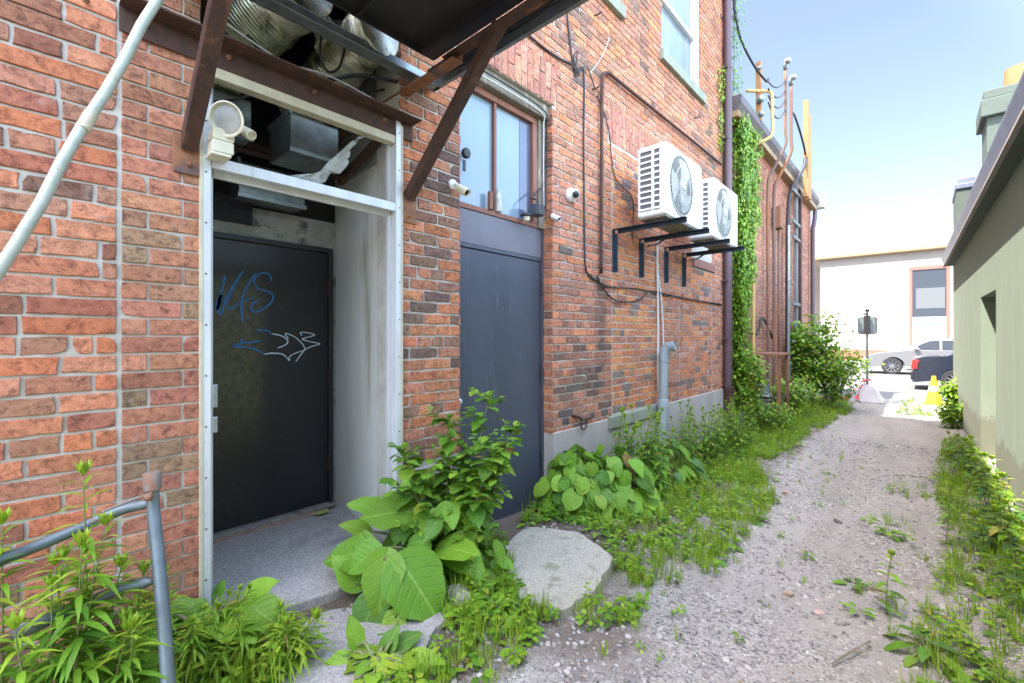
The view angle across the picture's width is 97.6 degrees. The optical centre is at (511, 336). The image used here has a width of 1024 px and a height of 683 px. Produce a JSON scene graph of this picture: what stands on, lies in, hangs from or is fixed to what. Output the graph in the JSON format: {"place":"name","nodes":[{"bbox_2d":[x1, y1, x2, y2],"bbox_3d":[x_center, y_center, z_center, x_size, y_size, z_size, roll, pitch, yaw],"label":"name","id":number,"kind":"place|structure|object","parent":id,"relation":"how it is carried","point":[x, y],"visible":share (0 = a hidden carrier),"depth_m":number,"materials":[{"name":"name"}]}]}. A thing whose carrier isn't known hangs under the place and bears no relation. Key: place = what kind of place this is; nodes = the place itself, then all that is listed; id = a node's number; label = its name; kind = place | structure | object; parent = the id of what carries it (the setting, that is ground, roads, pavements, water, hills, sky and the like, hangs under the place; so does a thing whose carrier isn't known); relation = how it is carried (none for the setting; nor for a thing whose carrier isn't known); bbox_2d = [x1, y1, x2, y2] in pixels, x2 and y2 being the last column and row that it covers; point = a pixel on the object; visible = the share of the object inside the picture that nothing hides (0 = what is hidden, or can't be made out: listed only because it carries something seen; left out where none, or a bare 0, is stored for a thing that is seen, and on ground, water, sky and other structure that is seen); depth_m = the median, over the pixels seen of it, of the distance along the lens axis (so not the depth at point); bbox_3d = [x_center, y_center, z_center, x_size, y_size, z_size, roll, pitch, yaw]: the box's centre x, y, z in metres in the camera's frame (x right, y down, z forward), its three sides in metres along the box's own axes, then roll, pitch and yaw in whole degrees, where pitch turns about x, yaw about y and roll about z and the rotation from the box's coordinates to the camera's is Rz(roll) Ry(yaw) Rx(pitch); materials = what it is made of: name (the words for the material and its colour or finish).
{"place":"outdoors","nodes":[
{"label":"outdoors","id":0,"kind":"place"},
{"bbox_2d":[0,0,164,281],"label":"leaning pipe","id":1,"kind":"object","parent":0,"point":[25,228],"visible":1,"depth_m":1.29,"materials":[{"name":"beige metal"}]},
{"bbox_2d":[213,511,314,543],"bbox_3d":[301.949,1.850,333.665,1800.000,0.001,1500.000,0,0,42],"label":"ground","id":2,"kind":"structure","parent":0,"point":[259,528],"depth_m":4.31,"materials":[{"name":"concrete"}]},
{"bbox_2d":[0,0,723,682],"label":"brick building","id":3,"kind":"structure","parent":2,"relation":"on","point":[214,352],"depth_m":2.90,"materials":[{"name":"red brick"}]},
{"bbox_2d":[205,100,256,162],"bbox_3d":[-1.200,-0.874,1.936,0.160,0.223,0.183,0,0,42],"label":"floodlight","id":4,"kind":"object","parent":3,"relation":"attached to","point":[226,119],"visible":1,"depth_m":1.89,"materials":[{"name":"beige plastic"}]},
{"bbox_2d":[229,156,306,213],"bbox_3d":[-1.662,-0.983,3.010,0.345,0.245,0.420,0,0,42],"label":"metal box","id":5,"kind":"object","parent":3,"relation":"attached to","point":[261,198],"visible":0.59,"depth_m":2.89,"materials":[{"name":"metal"}]},
{"bbox_2d":[136,506,407,662],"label":"threshold slab","id":6,"kind":"structure","parent":3,"relation":"attached to","point":[292,556],"depth_m":2.51,"materials":[{"name":"concrete"}]},
{"bbox_2d":[213,0,332,96],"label":"foil duct","id":7,"kind":"object","parent":3,"relation":"attached to","point":[274,34],"visible":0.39,"depth_m":2.30,"materials":[{"name":"metal"}]},
{"bbox_2d":[213,231,333,539],"bbox_3d":[-1.681,0.300,2.980,0.100,1.900,1.000,0,0,42],"label":"door","id":8,"kind":"structure","parent":3,"relation":"in","point":[273,300],"depth_m":3.03,"materials":[{"name":"black paint"}]},
{"bbox_2d":[227,23,373,98],"bbox_3d":[-1.031,-1.380,2.281,0.010,0.090,0.858,0,0,42],"label":"cable","id":9,"kind":"object","parent":3,"relation":"attached to","point":[263,49],"visible":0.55,"depth_m":2.28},
{"bbox_2d":[83,0,550,224],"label":"steel bracket frame","id":10,"kind":"object","parent":3,"relation":"attached to","point":[209,45],"visible":0.94,"depth_m":2.15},
{"bbox_2d":[213,89,253,153],"bbox_3d":[-1.653,-1.202,2.501,0.345,0.245,0.280,0,0,42],"label":"metal box","id":11,"kind":"object","parent":10,"relation":"hanging from","point":[244,107],"visible":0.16,"depth_m":2.46,"materials":[{"name":"metal"}]},
{"bbox_2d":[267,109,340,173],"bbox_3d":[-1.267,-1.163,2.730,0.345,0.245,0.300,0,0,42],"label":"metal box","id":12,"kind":"object","parent":10,"relation":"hanging from","point":[300,143],"visible":0.81,"depth_m":2.63,"materials":[{"name":"metal"}]},
{"bbox_2d":[249,0,588,91],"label":"canopy","id":13,"kind":"object","parent":10,"relation":"on","point":[433,30],"visible":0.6,"depth_m":2.26,"materials":[{"name":"metal"}]},
{"bbox_2d":[246,33,398,83],"bbox_3d":[-0.946,-1.435,2.404,0.024,0.231,0.872,0,0,42],"label":"cable","id":14,"kind":"object","parent":3,"relation":"attached to","point":[359,75],"visible":0.56,"depth_m":2.49,"materials":[{"name":"rubber"}]},
{"bbox_2d":[278,13,398,123],"bbox_3d":[-1.084,-1.597,2.733,0.844,0.553,0.306,0,0,30],"label":"foil duct","id":15,"kind":"object","parent":3,"relation":"attached to","point":[379,42],"visible":0.39,"depth_m":2.56,"materials":[{"name":"metal"}]},
{"bbox_2d":[459,77,536,227],"bbox_3d":[-0.127,-1.371,3.447,0.060,0.917,0.943,0,0,42],"label":"window","id":16,"kind":"structure","parent":3,"relation":"in","point":[500,138],"depth_m":3.47,"materials":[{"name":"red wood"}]},
{"bbox_2d":[459,229,543,521],"bbox_3d":[-0.078,0.261,3.464,0.130,2.362,1.028,0,0,42],"label":"door","id":17,"kind":"structure","parent":3,"relation":"in","point":[501,304],"depth_m":3.52,"materials":[{"name":"grey metal"}]},
{"bbox_2d":[482,75,544,209],"bbox_3d":[-0.026,-1.466,3.393,0.050,0.792,0.993,0,0,39],"label":"cable","id":18,"kind":"object","parent":3,"relation":"attached to","point":[485,77],"visible":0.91,"depth_m":3.66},
{"bbox_2d":[484,71,547,208],"bbox_3d":[-0.013,-1.479,3.394,0.042,0.818,1.013,0,0,39],"label":"cable","id":19,"kind":"object","parent":3,"relation":"attached to","point":[496,78],"visible":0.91,"depth_m":3.74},
{"bbox_2d":[529,187,543,217],"bbox_3d":[0.223,-1.119,3.685,0.109,0.274,0.170,0,0,42],"label":"junction box","id":20,"kind":"object","parent":3,"relation":"attached to","point":[536,209],"visible":0.99,"depth_m":3.63,"materials":[{"name":"grey metal"}]},
{"bbox_2d":[566,13,606,287],"bbox_3d":[0.690,-1.747,4.133,0.014,2.555,0.715,0,0,42],"label":"cable","id":21,"kind":"object","parent":3,"relation":"attached to","point":[580,67],"visible":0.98,"depth_m":4.09,"materials":[{"name":"rubber"}]},
{"bbox_2d":[612,216,686,271],"bbox_3d":[1.291,-0.863,4.266,0.732,0.425,0.050,0,0,42],"label":"wall bracket","id":22,"kind":"object","parent":3,"relation":"attached to","point":[671,221],"depth_m":4.38,"materials":[{"name":"metal"}]},
{"bbox_2d":[656,241,658,392],"bbox_3d":[1.702,-0.240,5.225,0.023,1.814,0.062,0,0,42],"label":"drain line","id":23,"kind":"object","parent":3,"relation":"attached to","point":[657,284],"visible":0.84,"depth_m":5.21,"materials":[{"name":"plastic"}]},
{"bbox_2d":[599,71,721,273],"bbox_3d":[2.016,-1.623,5.554,0.032,2.047,3.482,0,0,42],"label":"conduit pipe","id":24,"kind":"object","parent":3,"relation":"attached to","point":[630,90],"visible":1,"depth_m":4.28,"materials":[{"name":"metal"}]},
{"bbox_2d":[657,341,676,456],"bbox_3d":[1.753,0.811,5.095,0.194,1.521,0.182,0,0,33],"label":"vent pipe","id":25,"kind":"object","parent":3,"relation":"attached to","point":[666,348],"visible":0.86,"depth_m":5.08,"materials":[{"name":"grey plastic"}]},
{"bbox_2d":[638,141,700,246],"bbox_3d":[1.529,-1.399,4.615,0.591,0.781,0.982,0,0,42],"label":"air conditioner","id":26,"kind":"object","parent":3,"relation":"attached to","point":[669,181],"visible":0.94,"depth_m":4.23,"materials":[{"name":"white metal"}]},
{"bbox_2d":[639,228,709,277],"bbox_3d":[1.683,-0.863,4.694,0.732,0.425,0.050,0,0,42],"label":"wall bracket","id":27,"kind":"object","parent":3,"relation":"attached to","point":[666,237],"depth_m":4.79,"materials":[{"name":"metal"}]},
{"bbox_2d":[661,0,698,85],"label":"window","id":28,"kind":"structure","parent":3,"relation":"in","point":[680,18],"depth_m":6.12,"materials":[{"name":"glass"}]},
{"bbox_2d":[664,238,729,282],"bbox_3d":[2.121,-0.863,5.174,0.732,0.425,0.050,0,0,42],"label":"wall bracket","id":29,"kind":"object","parent":3,"relation":"attached to","point":[688,246],"depth_m":5.29,"materials":[{"name":"metal"}]},
{"bbox_2d":[689,177,736,260],"bbox_3d":[2.379,-1.399,5.545,0.591,0.781,0.982,0,0,42],"label":"air conditioner","id":30,"kind":"object","parent":3,"relation":"attached to","point":[718,209],"visible":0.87,"depth_m":5.15,"materials":[{"name":"white metal"}]},
{"bbox_2d":[682,246,744,286],"bbox_3d":[2.492,-0.863,5.580,0.732,0.425,0.050,0,0,42],"label":"wall bracket","id":31,"kind":"object","parent":3,"relation":"attached to","point":[722,250],"depth_m":5.68,"materials":[{"name":"metal"}]},
{"bbox_2d":[715,66,725,255],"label":"creeper","id":32,"kind":"object","parent":3,"relation":"attached to","point":[722,112],"visible":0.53,"depth_m":6.87,"materials":[{"name":"green plant"}]},
{"bbox_2d":[721,0,734,434],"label":"downspout","id":33,"kind":"object","parent":3,"relation":"attached to","point":[728,389],"visible":0.75,"depth_m":6.91,"materials":[{"name":"metal"}]},
{"bbox_2d":[732,93,825,429],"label":"brick building","id":34,"kind":"structure","parent":2,"relation":"on","point":[772,149],"depth_m":9.35,"materials":[{"name":"brick"}]},
{"bbox_2d":[732,0,746,95],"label":"creeper","id":35,"kind":"object","parent":34,"relation":"attached to","point":[734,70],"visible":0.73,"depth_m":7.29,"materials":[{"name":"green plant"}]},
{"bbox_2d":[732,111,764,426],"bbox_3d":[4.404,-1.052,8.055,0.287,5.206,2.318,0,0,42],"label":"ivy","id":36,"kind":"object","parent":34,"relation":"attached to","point":[742,283],"visible":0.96,"depth_m":7.42,"materials":[{"name":"green plant"}]},
{"bbox_2d":[755,61,764,121],"bbox_3d":[4.415,-4.375,7.959,0.157,1.050,0.193,0,0,42],"label":"insulator post","id":37,"kind":"object","parent":34,"relation":"on","point":[760,99],"visible":0.91,"depth_m":7.97,"materials":[{"name":"metal"}]},
{"bbox_2d":[746,89,773,416],"bbox_3d":[4.417,-1.451,8.006,0.490,5.901,0.130,0,0,1],"label":"gas pipe","id":38,"kind":"object","parent":34,"relation":"attached to","point":[770,92],"visible":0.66,"depth_m":7.98,"materials":[{"name":"metal"}]},
{"bbox_2d":[778,230,779,351],"bbox_3d":[5.668,-0.600,9.519,0.042,4.300,0.044,0,0,42],"label":"conduit pipe","id":39,"kind":"object","parent":34,"relation":"attached to","point":[778,290],"visible":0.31,"depth_m":9.50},
{"bbox_2d":[766,57,791,382],"bbox_3d":[5.179,-1.900,8.684,0.428,6.900,0.176,0,0,42],"label":"pipe","id":40,"kind":"object","parent":34,"relation":"attached to","point":[787,61],"visible":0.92,"depth_m":8.74,"materials":[{"name":"metal"}]},
{"bbox_2d":[772,74,796,408],"bbox_3d":[5.517,-1.850,9.056,0.431,6.800,0.181,0,0,42],"label":"pipe","id":41,"kind":"object","parent":34,"relation":"attached to","point":[792,77],"visible":0.95,"depth_m":9.11,"materials":[{"name":"metal"}]},
{"bbox_2d":[787,225,789,379],"bbox_3d":[6.104,-0.750,9.893,0.067,3.400,0.070,0,0,42],"label":"conduit pipe","id":42,"kind":"object","parent":34,"relation":"attached to","point":[788,288],"visible":0.78,"depth_m":9.86,"materials":[{"name":"metal"}]},
{"bbox_2d":[785,157,806,352],"bbox_3d":[6.484,-1.510,10.182,0.894,5.320,0.121,0,0,-32],"label":"cable","id":43,"kind":"object","parent":34,"relation":"attached to","point":[791,191],"visible":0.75,"depth_m":9.98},
{"bbox_2d":[792,181,800,380],"bbox_3d":[6.497,-1.400,10.292,0.100,4.900,0.760,0,0,42],"label":"strut channel","id":44,"kind":"object","parent":34,"relation":"attached to","point":[797,240],"visible":0.81,"depth_m":10.44,"materials":[{"name":"metal"}]},
{"bbox_2d":[798,190,801,377],"bbox_3d":[7.030,-1.250,10.950,0.080,4.600,0.150,0,0,42],"label":"conduit pipe","id":45,"kind":"object","parent":34,"relation":"attached to","point":[800,258],"visible":0.42,"depth_m":10.90,"materials":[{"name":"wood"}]},
{"bbox_2d":[803,99,808,197],"bbox_3d":[6.865,-4.375,10.457,0.100,2.250,0.120,0,0,42],"label":"timber post","id":46,"kind":"object","parent":34,"relation":"on","point":[806,143],"visible":0.94,"depth_m":10.41,"materials":[{"name":"wood"}]},
{"bbox_2d":[810,209,816,334],"bbox_3d":[8.255,-1.661,12.278,0.151,3.699,0.543,0,0,40],"label":"downspout","id":47,"kind":"object","parent":34,"relation":"attached to","point":[812,267],"visible":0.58,"depth_m":12.34,"materials":[{"name":"metal"}]},
{"bbox_2d":[180,394,1023,682],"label":"gravel path","id":48,"kind":"structure","parent":0,"point":[885,423],"depth_m":2.52,"materials":[{"name":"gravel"}]},
{"bbox_2d":[0,458,157,682],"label":"goldenrod clump","id":49,"kind":"object","parent":48,"relation":"on","point":[12,620],"visible":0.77,"depth_m":1.25,"materials":[{"name":"green plant"}]},
{"bbox_2d":[0,470,175,682],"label":"gate frame","id":50,"kind":"object","parent":48,"relation":"on","point":[151,488],"visible":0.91,"depth_m":1.36,"materials":[{"name":"metal"}]},
{"bbox_2d":[13,589,189,682],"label":"feathery weed","id":51,"kind":"object","parent":48,"relation":"on","point":[147,618],"visible":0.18,"depth_m":1.68,"materials":[{"name":"green plant"}]},
{"bbox_2d":[10,511,192,682],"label":"goldenrod clump","id":52,"kind":"object","parent":48,"relation":"on","point":[147,672],"visible":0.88,"depth_m":1.27,"materials":[{"name":"green plant"}]},
{"bbox_2d":[172,582,266,682],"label":"feathery weed","id":53,"kind":"object","parent":48,"relation":"on","point":[191,641],"visible":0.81,"depth_m":1.71,"materials":[{"name":"green plant"}]},
{"bbox_2d":[132,614,308,682],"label":"ground weeds","id":54,"kind":"object","parent":48,"relation":"on","point":[239,672],"visible":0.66,"depth_m":1.66,"materials":[{"name":"green plant"}]},
{"bbox_2d":[155,577,287,655],"bbox_3d":[-1.204,1.199,1.839,0.592,0.272,0.352,0,0,14],"label":"burdock plant","id":55,"kind":"object","parent":48,"relation":"on","point":[261,603],"visible":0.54,"depth_m":1.84,"materials":[{"name":"green plant"}]},
{"bbox_2d":[243,597,337,682],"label":"feathery weed","id":56,"kind":"object","parent":48,"relation":"on","point":[294,641],"visible":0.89,"depth_m":1.76,"materials":[{"name":"green plant"}]},
{"bbox_2d":[279,591,446,682],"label":"slab","id":57,"kind":"structure","parent":48,"relation":"on","point":[320,673],"depth_m":1.93,"materials":[{"name":"stone"}]},
{"bbox_2d":[322,614,440,682],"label":"burdock plant","id":58,"kind":"object","parent":48,"relation":"on","point":[360,658],"visible":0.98,"depth_m":1.80,"materials":[{"name":"green plant"}]},
{"bbox_2d":[323,387,524,634],"bbox_3d":[-0.446,0.893,2.424,0.748,1.175,1.151,0,0,42],"label":"burdock plant","id":59,"kind":"object","parent":48,"relation":"on","point":[446,534],"visible":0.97,"depth_m":2.38,"materials":[{"name":"green plant"}]},
{"bbox_2d":[446,583,471,606],"bbox_3d":[-0.275,1.313,2.259,0.127,0.111,0.157,0,0,-22],"label":"concrete lump","id":60,"kind":"object","parent":48,"relation":"on","point":[458,589],"visible":0.44,"depth_m":2.23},
{"bbox_2d":[377,576,551,682],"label":"ground weeds","id":61,"kind":"object","parent":48,"relation":"on","point":[440,669],"visible":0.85,"depth_m":1.91,"materials":[{"name":"green plant"}]},
{"bbox_2d":[443,539,514,591],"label":"plantain clump","id":62,"kind":"object","parent":48,"relation":"on","point":[496,563],"visible":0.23,"depth_m":2.50,"materials":[{"name":"green plant"}]},
{"bbox_2d":[439,527,651,633],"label":"ground weeds","id":63,"kind":"object","parent":48,"relation":"on","point":[629,610],"visible":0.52,"depth_m":2.20,"materials":[{"name":"green plant"}]},
{"bbox_2d":[504,526,612,619],"bbox_3d":[0.230,1.502,2.715,0.688,0.304,0.907,0,0,27],"label":"rock","id":64,"kind":"object","parent":48,"relation":"on","point":[566,564],"visible":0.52,"depth_m":2.64,"materials":[{"name":"stone"}]},
{"bbox_2d":[533,444,617,525],"bbox_3d":[0.578,1.190,3.629,0.633,0.625,0.799,0,0,42],"label":"mallow plant","id":65,"kind":"object","parent":48,"relation":"on","point":[579,484],"visible":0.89,"depth_m":3.46,"materials":[{"name":"green plant"}]},
{"bbox_2d":[585,444,665,519],"bbox_3d":[0.850,1.224,3.766,0.825,0.611,0.872,0,0,42],"label":"burdock plant","id":66,"kind":"object","parent":48,"relation":"on","point":[621,476],"visible":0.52,"depth_m":3.60,"materials":[{"name":"green plant"}]},
{"bbox_2d":[606,403,677,501],"bbox_3d":[1.185,1.031,4.076,0.703,0.840,0.741,0,0,11],"label":"goldenrod clump","id":67,"kind":"object","parent":48,"relation":"on","point":[649,460],"visible":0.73,"depth_m":4.04,"materials":[{"name":"green plant"}]},
{"bbox_2d":[516,431,781,590],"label":"ground weeds","id":68,"kind":"object","parent":48,"relation":"on","point":[698,553],"visible":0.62,"depth_m":3.32,"materials":[{"name":"green plant"}]},
{"bbox_2d":[635,420,709,491],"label":"dock plant","id":69,"kind":"object","parent":48,"relation":"on","point":[684,469],"visible":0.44,"depth_m":4.46,"materials":[{"name":"green plant"}]},
{"bbox_2d":[667,399,726,468],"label":"weed clump","id":70,"kind":"object","parent":48,"relation":"on","point":[690,421],"visible":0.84,"depth_m":5.25,"materials":[{"name":"green plant"}]},
{"bbox_2d":[521,431,882,660],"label":"ground weeds","id":71,"kind":"object","parent":48,"relation":"on","point":[679,610],"visible":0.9,"depth_m":2.62,"materials":[{"name":"green plant"}]},
{"bbox_2d":[689,403,749,457],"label":"weed clump","id":72,"kind":"object","parent":48,"relation":"on","point":[725,438],"visible":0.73,"depth_m":5.65,"materials":[{"name":"green plant"}]},
{"bbox_2d":[713,394,759,450],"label":"weed clump","id":73,"kind":"object","parent":48,"relation":"on","point":[748,425],"visible":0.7,"depth_m":6.17,"materials":[{"name":"green plant"}]},
{"bbox_2d":[706,440,796,493],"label":"ground weeds","id":74,"kind":"object","parent":48,"relation":"on","point":[758,462],"visible":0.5,"depth_m":5.02,"materials":[{"name":"green plant"}]},
{"bbox_2d":[732,347,773,433],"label":"bush","id":75,"kind":"object","parent":48,"relation":"on","point":[749,393],"visible":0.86,"depth_m":7.18,"materials":[{"name":"green plant"}]},
{"bbox_2d":[747,352,789,429],"bbox_3d":[4.526,0.970,7.921,0.530,1.360,0.700,0,0,42],"label":"meter guard","id":76,"kind":"object","parent":48,"relation":"on","point":[779,397],"visible":0.69,"depth_m":7.68,"materials":[{"name":"metal"}]},
{"bbox_2d":[750,397,802,432],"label":"bush","id":77,"kind":"object","parent":48,"relation":"on","point":[768,411],"visible":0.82,"depth_m":7.42,"materials":[{"name":"green plant"}]},
{"bbox_2d":[711,395,855,460],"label":"ground weeds","id":78,"kind":"object","parent":48,"relation":"on","point":[775,434],"visible":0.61,"depth_m":7.47,"materials":[{"name":"green plant"}]},
{"bbox_2d":[769,370,820,415],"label":"bush","id":79,"kind":"object","parent":48,"relation":"on","point":[796,394],"visible":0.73,"depth_m":8.67,"materials":[{"name":"green plant"}]},
{"bbox_2d":[789,308,859,402],"bbox_3d":[6.960,0.487,10.123,1.445,2.252,1.718,0,0,42],"label":"bush","id":80,"kind":"object","parent":48,"relation":"on","point":[812,346],"visible":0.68,"depth_m":10.05,"materials":[{"name":"green plant"}]},
{"bbox_2d":[789,350,884,407],"bbox_3d":[7.041,0.956,9.829,1.696,1.350,1.541,0,0,21],"label":"bush","id":81,"kind":"object","parent":48,"relation":"on","point":[843,373],"visible":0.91,"depth_m":9.65,"materials":[{"name":"green plant"}]},
{"bbox_2d":[850,308,884,403],"bbox_3d":[9.031,0.469,11.390,0.664,2.358,0.664,0,0,42],"label":"portable sign","id":82,"kind":"object","parent":48,"relation":"on","point":[867,324],"visible":0.97,"depth_m":11.32,"materials":[{"name":"paint"}]},
{"bbox_2d":[865,549,909,618],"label":"lone weed","id":83,"kind":"object","parent":48,"relation":"on","point":[882,583],"visible":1,"depth_m":2.29,"materials":[{"name":"green plant"}]},
{"bbox_2d":[831,470,944,682],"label":"ground weeds","id":84,"kind":"object","parent":48,"relation":"on","point":[897,539],"visible":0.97,"depth_m":2.90,"materials":[{"name":"green plant"}]},
{"bbox_2d":[893,397,944,419],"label":"ground weeds","id":85,"kind":"object","parent":48,"relation":"on","point":[916,409],"visible":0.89,"depth_m":9.95,"materials":[{"name":"green plant"}]},
{"bbox_2d":[924,376,942,404],"bbox_3d":[10.216,1.310,10.848,0.440,0.700,0.440,0,0,42],"label":"traffic cone","id":86,"kind":"object","parent":48,"relation":"on","point":[932,393],"visible":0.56,"depth_m":10.79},
{"bbox_2d":[883,625,988,682],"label":"lone weed","id":87,"kind":"object","parent":48,"relation":"on","point":[909,660],"visible":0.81,"depth_m":1.92,"materials":[{"name":"green plant"}]},
{"bbox_2d":[935,374,957,410],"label":"bush","id":88,"kind":"object","parent":48,"relation":"on","point":[949,393],"visible":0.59,"depth_m":8.67,"materials":[{"name":"green plant"}]},
{"bbox_2d":[931,399,962,428],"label":"bush","id":89,"kind":"object","parent":48,"relation":"on","point":[952,415],"visible":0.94,"depth_m":7.89,"materials":[{"name":"green plant"}]},
{"bbox_2d":[933,482,964,546],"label":"lone weed","id":90,"kind":"object","parent":48,"relation":"on","point":[949,484],"visible":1,"depth_m":3.22,"materials":[{"name":"green plant"}]},
{"bbox_2d":[895,430,1023,682],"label":"ground weeds","id":91,"kind":"object","parent":48,"relation":"on","point":[981,673],"visible":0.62,"depth_m":2.46,"materials":[{"name":"green plant"}]},
{"bbox_2d":[946,435,991,474],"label":"broadleaf weed","id":92,"kind":"object","parent":48,"relation":"on","point":[966,468],"visible":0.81,"depth_m":5.11,"materials":[{"name":"green plant"}]},
{"bbox_2d":[962,447,1009,497],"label":"broadleaf weed","id":93,"kind":"object","parent":48,"relation":"on","point":[970,452],"visible":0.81,"depth_m":4.37,"materials":[{"name":"green plant"}]},
{"bbox_2d":[961,497,1023,561],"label":"broadleaf weed","id":94,"kind":"object","parent":48,"relation":"on","point":[991,532],"visible":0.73,"depth_m":3.01,"materials":[{"name":"green plant"}]},
{"bbox_2d":[962,456,1023,531],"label":"broadleaf weed","id":95,"kind":"object","parent":48,"relation":"on","point":[982,489],"visible":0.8,"depth_m":3.55,"materials":[{"name":"green plant"}]},
{"bbox_2d":[984,504,1023,606],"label":"broadleaf weed","id":96,"kind":"object","parent":48,"relation":"on","point":[997,509],"visible":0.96,"depth_m":2.52,"materials":[{"name":"green plant"}]},
{"bbox_2d":[732,0,1023,226],"label":"sky","id":97,"kind":"structure","parent":0,"point":[894,90],"materials":[{"name":"blue"}]},
{"bbox_2d":[817,364,946,401],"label":"road","id":98,"kind":"structure","parent":0,"point":[900,385],"depth_m":15.60,"materials":[{"name":"concrete"}]},
{"bbox_2d":[863,338,952,373],"bbox_3d":[18.319,0.875,19.510,4.710,1.600,1.940,0,0,42],"label":"parked car","id":99,"kind":"object","parent":98,"relation":"on","point":[894,362],"visible":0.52,"depth_m":19.45,"materials":[{"name":"silver metal"}]},
{"bbox_2d":[910,352,952,387],"bbox_3d":[14.877,0.955,13.226,4.630,1.440,1.860,0,0,42],"label":"parked car","id":100,"kind":"object","parent":98,"relation":"on","point":[924,368],"visible":0.38,"depth_m":13.80,"materials":[{"name":"blue paint"}]},
{"bbox_2d":[952,176,974,230],"bbox_3d":[10.548,-0.800,9.915,1.110,5.300,1.430,0,0,42],"label":"chimney","id":101,"kind":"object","parent":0,"point":[962,189],"depth_m":9.73,"materials":[{"name":"grey"}]},
{"bbox_2d":[942,62,1023,517],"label":"stucco building","id":102,"kind":"structure","parent":0,"point":[983,255],"depth_m":4.92,"materials":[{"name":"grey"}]},
{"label":"pavement","id":103,"kind":"structure","parent":0,"visible":0},
{"bbox_2d":[815,207,952,359],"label":"white building","id":104,"kind":"structure","parent":103,"relation":"on","point":[893,275],"depth_m":27.67,"materials":[{"name":"paint"}]},
{"bbox_2d":[909,265,949,345],"bbox_3d":[24.542,-1.550,26.361,1.750,5.200,0.170,0,0,42],"label":"window","id":105,"kind":"structure","parent":104,"relation":"in","point":[929,286],"depth_m":26.32,"materials":[{"name":"grey glass"}]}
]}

